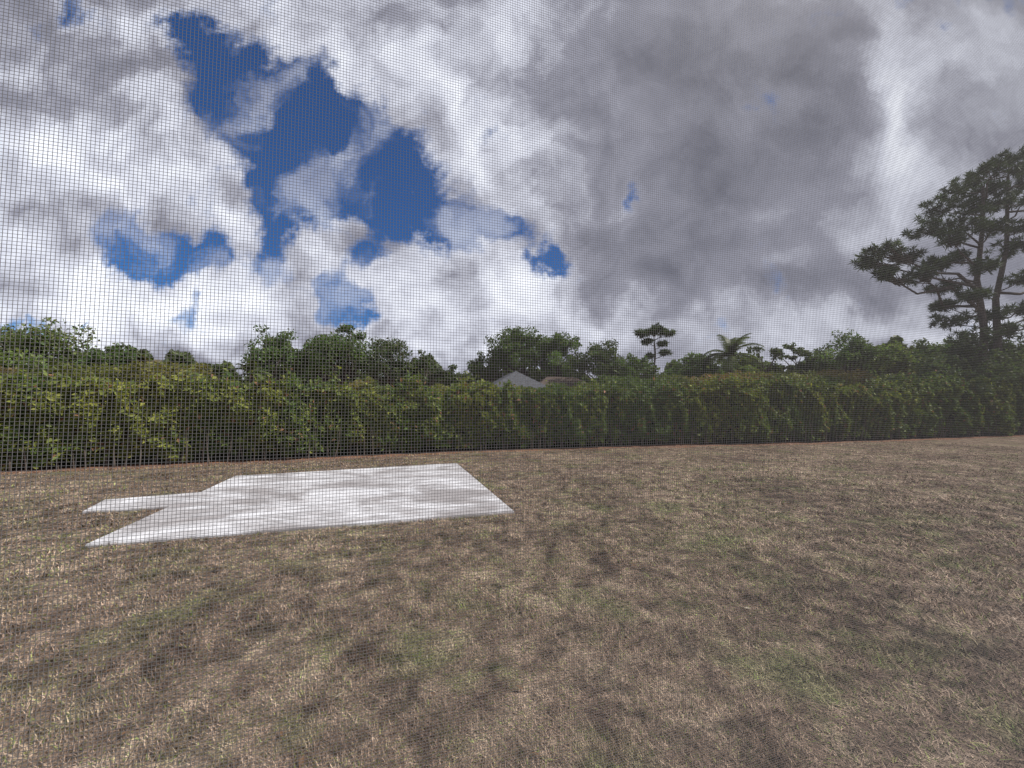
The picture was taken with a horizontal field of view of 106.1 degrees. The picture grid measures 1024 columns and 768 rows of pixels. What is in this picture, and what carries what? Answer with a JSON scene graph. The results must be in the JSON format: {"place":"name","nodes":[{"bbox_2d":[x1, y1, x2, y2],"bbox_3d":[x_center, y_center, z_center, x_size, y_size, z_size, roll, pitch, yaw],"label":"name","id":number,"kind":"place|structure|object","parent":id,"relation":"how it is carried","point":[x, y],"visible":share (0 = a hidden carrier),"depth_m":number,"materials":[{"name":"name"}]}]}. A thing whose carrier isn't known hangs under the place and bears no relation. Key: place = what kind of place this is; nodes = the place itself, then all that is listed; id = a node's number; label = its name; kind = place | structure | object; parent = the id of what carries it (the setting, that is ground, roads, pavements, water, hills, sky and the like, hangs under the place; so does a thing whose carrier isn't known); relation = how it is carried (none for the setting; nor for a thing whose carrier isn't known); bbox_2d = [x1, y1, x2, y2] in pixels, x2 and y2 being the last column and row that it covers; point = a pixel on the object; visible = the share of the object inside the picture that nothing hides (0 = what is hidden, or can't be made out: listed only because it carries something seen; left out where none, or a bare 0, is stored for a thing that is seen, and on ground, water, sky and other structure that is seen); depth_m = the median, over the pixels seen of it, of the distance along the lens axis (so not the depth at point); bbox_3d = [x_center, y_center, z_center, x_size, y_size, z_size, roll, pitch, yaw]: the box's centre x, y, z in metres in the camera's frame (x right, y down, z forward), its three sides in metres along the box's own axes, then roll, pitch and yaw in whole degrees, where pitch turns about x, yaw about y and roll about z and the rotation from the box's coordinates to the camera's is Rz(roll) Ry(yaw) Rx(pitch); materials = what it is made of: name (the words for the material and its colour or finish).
{"place":"outdoors","nodes":[
{"label":"outdoors","id":0,"kind":"place"},
{"bbox_2d":[0,436,1023,767],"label":"ground","id":1,"kind":"structure","parent":0,"point":[976,442],"depth_m":3.10,"materials":[{"name":"brown plant"}]},
{"bbox_2d":[0,329,48,368],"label":"broadleaf tree","id":2,"kind":"object","parent":1,"relation":"on","point":[2,343],"visible":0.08,"depth_m":16.56,"materials":[{"name":"green plant"}]},
{"bbox_2d":[0,316,111,372],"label":"broadleaf tree","id":3,"kind":"object","parent":1,"relation":"on","point":[16,357],"visible":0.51,"depth_m":16.50,"materials":[{"name":"green plant"}]},
{"bbox_2d":[73,342,142,378],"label":"broadleaf tree","id":4,"kind":"object","parent":1,"relation":"on","point":[101,354],"visible":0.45,"depth_m":17.09,"materials":[{"name":"green plant"}]},
{"bbox_2d":[132,354,161,382],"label":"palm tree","id":5,"kind":"object","parent":1,"relation":"on","point":[155,360],"visible":0.06,"depth_m":18.36,"materials":[{"name":"green plant"}]},
{"bbox_2d":[230,360,271,382],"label":"palm tree","id":6,"kind":"object","parent":1,"relation":"on","point":[253,367],"visible":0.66,"depth_m":19.43,"materials":[{"name":"green plant"}]},
{"bbox_2d":[241,324,314,381],"bbox_3d":[-14.777,-0.263,24.161,4.016,6.760,3.459,0,-3,0],"label":"broadleaf tree","id":7,"kind":"object","parent":1,"relation":"on","point":[264,351],"visible":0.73,"depth_m":23.84,"materials":[{"name":"green plant"}]},
{"bbox_2d":[83,463,513,547],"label":"concrete slab","id":8,"kind":"structure","parent":1,"relation":"on","point":[415,471],"depth_m":6.50,"materials":[{"name":"white concrete"}]},
{"bbox_2d":[291,341,348,381],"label":"broadleaf tree","id":9,"kind":"object","parent":1,"relation":"on","point":[306,363],"visible":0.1,"depth_m":25.49,"materials":[{"name":"green plant"}]},
{"bbox_2d":[301,324,393,383],"bbox_3d":[-10.423,-0.374,24.933,5.667,7.060,5.575,0,-3,0],"label":"broadleaf tree","id":10,"kind":"object","parent":1,"relation":"on","point":[352,351],"visible":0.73,"depth_m":24.23,"materials":[{"name":"green plant"}]},
{"bbox_2d":[351,337,413,385],"bbox_3d":[-7.765,-0.033,25.033,3.872,6.386,4.170,-2,-4,35],"label":"broadleaf tree","id":11,"kind":"object","parent":1,"relation":"on","point":[391,376],"visible":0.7,"depth_m":24.43,"materials":[{"name":"green plant"}]},
{"bbox_2d":[407,349,457,389],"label":"broadleaf tree","id":12,"kind":"object","parent":1,"relation":"on","point":[429,380],"visible":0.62,"depth_m":25.75,"materials":[{"name":"green plant"}]},
{"bbox_2d":[0,361,922,397],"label":"shrubs","id":13,"kind":"object","parent":1,"relation":"on","point":[379,389],"visible":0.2,"depth_m":15.46,"materials":[{"name":"green plant"}]},
{"bbox_2d":[466,349,513,382],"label":"broadleaf tree","id":14,"kind":"object","parent":1,"relation":"on","point":[480,367],"visible":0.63,"depth_m":39.30,"materials":[{"name":"green plant"}]},
{"bbox_2d":[2,452,1008,767],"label":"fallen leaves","id":15,"kind":"object","parent":1,"relation":"on","point":[478,584],"visible":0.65,"depth_m":3.30,"materials":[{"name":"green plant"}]},
{"bbox_2d":[0,0,1023,767],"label":"insect screen","id":16,"kind":"object","parent":1,"relation":"on","point":[636,70],"visible":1,"depth_m":0.21,"materials":[{"name":"metal"}]},
{"bbox_2d":[1,435,1023,473],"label":"mulch bed","id":17,"kind":"object","parent":1,"relation":"on","point":[392,454],"visible":0.45,"depth_m":13.19,"materials":[{"name":"brown soil"}]},
{"bbox_2d":[0,362,1023,470],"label":"clusia hedge","id":18,"kind":"object","parent":17,"relation":"on","point":[412,404],"visible":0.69,"depth_m":13.52,"materials":[{"name":"green plant"}]},
{"bbox_2d":[484,325,553,377],"bbox_3d":[0.718,-1.171,38.964,7.442,10.159,6.487,0,-3,0],"label":"broadleaf tree","id":19,"kind":"object","parent":1,"relation":"on","point":[511,350],"visible":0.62,"depth_m":37.96,"materials":[{"name":"green plant"}]},
{"bbox_2d":[74,335,1018,392],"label":"distant trees","id":20,"kind":"object","parent":1,"relation":"on","point":[171,358],"visible":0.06,"depth_m":50.19,"materials":[{"name":"green plant"}]},
{"bbox_2d":[522,332,581,376],"bbox_3d":[3.817,-0.703,38.002,5.843,9.132,5.594,2,-3,-27],"label":"broadleaf tree","id":21,"kind":"object","parent":1,"relation":"on","point":[549,370],"visible":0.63,"depth_m":37.47,"materials":[{"name":"green plant"}]},
{"bbox_2d":[565,339,626,381],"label":"broadleaf tree","id":22,"kind":"object","parent":1,"relation":"on","point":[590,359],"visible":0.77,"depth_m":33.34,"materials":[{"name":"green plant"}]},
{"bbox_2d":[614,353,659,379],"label":"broadleaf tree","id":23,"kind":"object","parent":1,"relation":"on","point":[644,365],"visible":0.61,"depth_m":32.49,"materials":[{"name":"green plant"}]},
{"bbox_2d":[632,322,677,377],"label":"pine tree","id":24,"kind":"object","parent":1,"relation":"on","point":[660,342],"visible":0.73,"depth_m":34.05,"materials":[{"name":"green plant"}]},
{"bbox_2d":[662,351,723,378],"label":"broadleaf tree","id":25,"kind":"object","parent":1,"relation":"on","point":[694,362],"visible":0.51,"depth_m":27.52,"materials":[{"name":"green plant"}]},
{"bbox_2d":[697,333,764,372],"bbox_3d":[14.616,-0.231,26.025,3.764,6.783,3.922,1,-3,-17],"label":"palm tree","id":26,"kind":"object","parent":1,"relation":"on","point":[733,346],"visible":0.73,"depth_m":25.67,"materials":[{"name":"green plant"}]},
{"bbox_2d":[721,352,759,377],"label":"broadleaf tree","id":27,"kind":"object","parent":1,"relation":"on","point":[738,365],"visible":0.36,"depth_m":28.60,"materials":[{"name":"green plant"}]},
{"bbox_2d":[746,345,786,372],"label":"broadleaf tree","id":28,"kind":"object","parent":1,"relation":"on","point":[777,353],"visible":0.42,"depth_m":31.75,"materials":[{"name":"green plant"}]},
{"bbox_2d":[773,342,822,373],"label":"broadleaf tree","id":29,"kind":"object","parent":1,"relation":"on","point":[799,349],"visible":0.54,"depth_m":31.59,"materials":[{"name":"green plant"}]},
{"bbox_2d":[803,328,881,384],"bbox_3d":[27.737,-0.572,32.000,6.546,8.216,5.088,0,-3,0],"label":"broadleaf tree","id":30,"kind":"object","parent":1,"relation":"on","point":[818,353],"visible":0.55,"depth_m":31.22,"materials":[{"name":"green plant"}]},
{"bbox_2d":[870,341,929,376],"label":"broadleaf tree","id":31,"kind":"object","parent":1,"relation":"on","point":[901,362],"visible":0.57,"depth_m":30.30,"materials":[{"name":"green plant"}]},
{"bbox_2d":[912,338,956,372],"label":"broadleaf tree","id":32,"kind":"object","parent":1,"relation":"on","point":[927,350],"visible":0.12,"depth_m":30.77,"materials":[{"name":"green plant"}]},
{"bbox_2d":[850,146,1023,376],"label":"slash pine tree","id":33,"kind":"object","parent":1,"relation":"on","point":[939,306],"visible":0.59,"depth_m":22.17,"materials":[{"name":"green plant"}]},
{"bbox_2d":[902,352,998,399],"bbox_3d":[24.723,0.556,21.728,3.501,4.859,3.479,-1,-3,18],"label":"broadleaf tree","id":34,"kind":"object","parent":1,"relation":"on","point":[946,366],"visible":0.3,"depth_m":21.39,"materials":[{"name":"green plant"}]},
{"bbox_2d":[915,340,1023,384],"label":"broadleaf tree","id":35,"kind":"object","parent":1,"relation":"on","point":[982,366],"visible":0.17,"depth_m":21.78,"materials":[{"name":"green plant"}]},
{"bbox_2d":[954,332,1023,388],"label":"broadleaf tree","id":36,"kind":"object","parent":1,"relation":"on","point":[1010,346],"visible":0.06,"depth_m":22.83,"materials":[{"name":"green plant"}]},
{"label":"walls","id":37,"kind":"object","parent":1,"relation":"on","visible":0},
{"bbox_2d":[492,371,549,388],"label":"roof","id":38,"kind":"structure","parent":37,"relation":"on","point":[513,377],"depth_m":30.76,"materials":[{"name":"grey"}]},
{"bbox_2d":[0,0,1023,387],"label":"sky","id":39,"kind":"structure","parent":0,"point":[417,344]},
{"bbox_2d":[539,377,586,386],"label":"wing roof","id":40,"kind":"structure","parent":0,"point":[563,379],"depth_m":35.62,"materials":[{"name":"grey"}]}
]}

